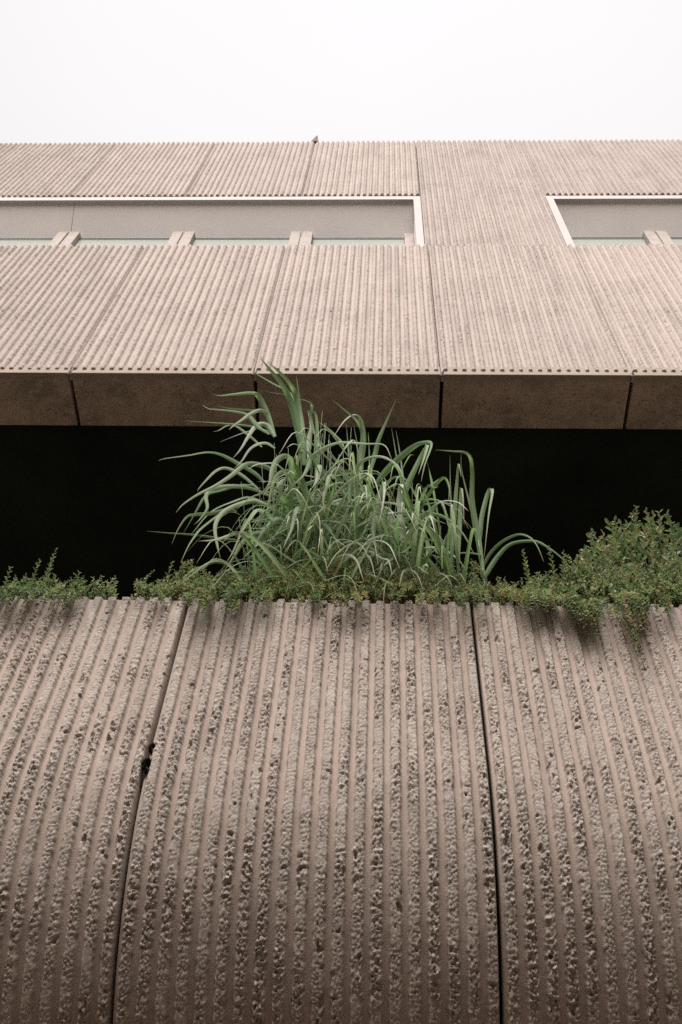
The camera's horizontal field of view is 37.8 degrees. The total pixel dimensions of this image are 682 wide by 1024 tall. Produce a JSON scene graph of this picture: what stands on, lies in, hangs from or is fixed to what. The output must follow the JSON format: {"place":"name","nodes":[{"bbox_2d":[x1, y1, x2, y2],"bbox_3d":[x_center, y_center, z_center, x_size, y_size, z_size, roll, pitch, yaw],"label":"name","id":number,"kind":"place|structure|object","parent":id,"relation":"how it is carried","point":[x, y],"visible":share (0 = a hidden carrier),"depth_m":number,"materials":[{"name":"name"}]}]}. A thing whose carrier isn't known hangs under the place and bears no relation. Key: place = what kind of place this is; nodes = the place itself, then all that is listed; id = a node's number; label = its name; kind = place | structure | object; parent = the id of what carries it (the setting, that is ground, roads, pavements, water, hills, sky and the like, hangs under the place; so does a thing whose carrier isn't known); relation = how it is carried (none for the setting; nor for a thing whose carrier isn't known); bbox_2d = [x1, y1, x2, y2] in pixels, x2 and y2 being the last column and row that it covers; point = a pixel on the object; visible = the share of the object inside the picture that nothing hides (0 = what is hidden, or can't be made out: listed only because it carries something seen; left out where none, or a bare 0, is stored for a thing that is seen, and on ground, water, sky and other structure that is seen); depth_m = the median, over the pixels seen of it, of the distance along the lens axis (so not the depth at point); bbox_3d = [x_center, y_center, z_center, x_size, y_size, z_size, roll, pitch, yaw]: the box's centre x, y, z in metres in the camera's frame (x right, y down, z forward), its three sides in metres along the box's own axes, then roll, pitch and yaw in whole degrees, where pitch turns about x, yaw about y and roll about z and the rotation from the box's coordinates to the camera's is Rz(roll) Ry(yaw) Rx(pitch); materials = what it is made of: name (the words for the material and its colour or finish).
{"place":"outdoors","nodes":[
{"label":"outdoors","id":0,"kind":"place"},
{"bbox_2d":[0,0,681,143],"label":"sky","id":1,"kind":"structure","parent":0,"point":[72,71],"materials":[{"name":"white"}]},
{"label":"ground","id":2,"kind":"structure","parent":0,"visible":0},
{"bbox_2d":[0,136,681,1023],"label":"concrete building","id":3,"kind":"structure","parent":2,"relation":"on","point":[382,812],"depth_m":4.10,"materials":[{"name":"beige concrete"}]},
{"bbox_2d":[140,756,151,774],"bbox_3d":[-0.676,0.887,3.477,0.052,0.076,0.051,-30,-62,21],"label":"moss tuft","id":4,"kind":"object","parent":3,"relation":"attached to","point":[147,761],"visible":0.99,"depth_m":3.47,"materials":[{"name":"black plant"}]},
{"bbox_2d":[148,742,155,754],"bbox_3d":[-0.670,0.843,3.544,0.040,0.056,0.039,1,-56,2],"label":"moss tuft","id":5,"kind":"object","parent":3,"relation":"attached to","point":[150,748],"visible":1,"depth_m":3.54,"materials":[{"name":"black plant"}]},
{"bbox_2d":[0,196,423,248],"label":"window","id":6,"kind":"structure","parent":3,"relation":"in","point":[314,220],"depth_m":9.97,"materials":[{"name":"beige glass"}]},
{"bbox_2d":[545,195,681,246],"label":"window","id":7,"kind":"structure","parent":3,"relation":"in","point":[646,220],"depth_m":9.81,"materials":[{"name":"beige glass"}]},
{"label":"soil","id":8,"kind":"structure","parent":3,"relation":"on","visible":0},
{"bbox_2d":[0,547,118,608],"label":"shrub","id":9,"kind":"object","parent":8,"relation":"on","point":[31,589],"visible":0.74,"depth_m":4.32,"materials":[{"name":"green plant"}]},
{"bbox_2d":[130,552,291,613],"bbox_3d":[-0.576,0.384,4.354,0.792,0.699,0.471,1,-56,2],"label":"shrub","id":10,"kind":"object","parent":8,"relation":"on","point":[202,590],"visible":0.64,"depth_m":4.30,"materials":[{"name":"green plant"}]},
{"bbox_2d":[150,357,423,611],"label":"tall grass","id":11,"kind":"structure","parent":8,"relation":"on","point":[323,530],"depth_m":4.76,"materials":[{"name":"green plant"}]},
{"bbox_2d":[247,540,427,610],"bbox_3d":[-0.023,0.319,4.456,0.906,0.827,0.450,1,-56,2],"label":"shrub","id":12,"kind":"object","parent":8,"relation":"on","point":[304,592],"visible":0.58,"depth_m":4.36,"materials":[{"name":"green plant"}]},
{"bbox_2d":[306,400,484,619],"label":"tall grass","id":13,"kind":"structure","parent":8,"relation":"on","point":[417,537],"depth_m":4.69,"materials":[{"name":"green plant"}]},
{"bbox_2d":[374,558,510,617],"bbox_3d":[0.473,0.371,4.360,0.684,0.644,0.454,1,-56,2],"label":"shrub","id":14,"kind":"object","parent":8,"relation":"on","point":[442,592],"visible":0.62,"depth_m":4.27,"materials":[{"name":"green plant"}]},
{"bbox_2d":[438,450,570,582],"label":"tall grass","id":15,"kind":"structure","parent":8,"relation":"on","point":[477,526],"depth_m":4.82,"materials":[{"name":"green plant"}]},
{"bbox_2d":[497,549,545,609],"bbox_3d":[0.801,0.377,4.334,0.291,0.597,0.464,1,-56,2],"label":"shrub","id":16,"kind":"object","parent":8,"relation":"on","point":[516,596],"visible":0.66,"depth_m":4.19,"materials":[{"name":"green plant"}]},
{"bbox_2d":[520,545,681,634],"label":"shrub","id":17,"kind":"object","parent":8,"relation":"on","point":[578,599],"visible":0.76,"depth_m":4.27,"materials":[{"name":"green plant"}]},
{"bbox_2d":[573,505,681,607],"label":"shrub","id":18,"kind":"object","parent":8,"relation":"on","point":[617,544],"visible":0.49,"depth_m":4.81,"materials":[{"name":"green plant"}]},
{"bbox_2d":[606,602,648,669],"bbox_3d":[1.179,0.601,4.006,0.151,0.526,0.463,-10,-57,9],"label":"shrub","id":19,"kind":"object","parent":8,"relation":"on","point":[626,610],"visible":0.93,"depth_m":3.94,"materials":[{"name":"green plant"}]}
]}

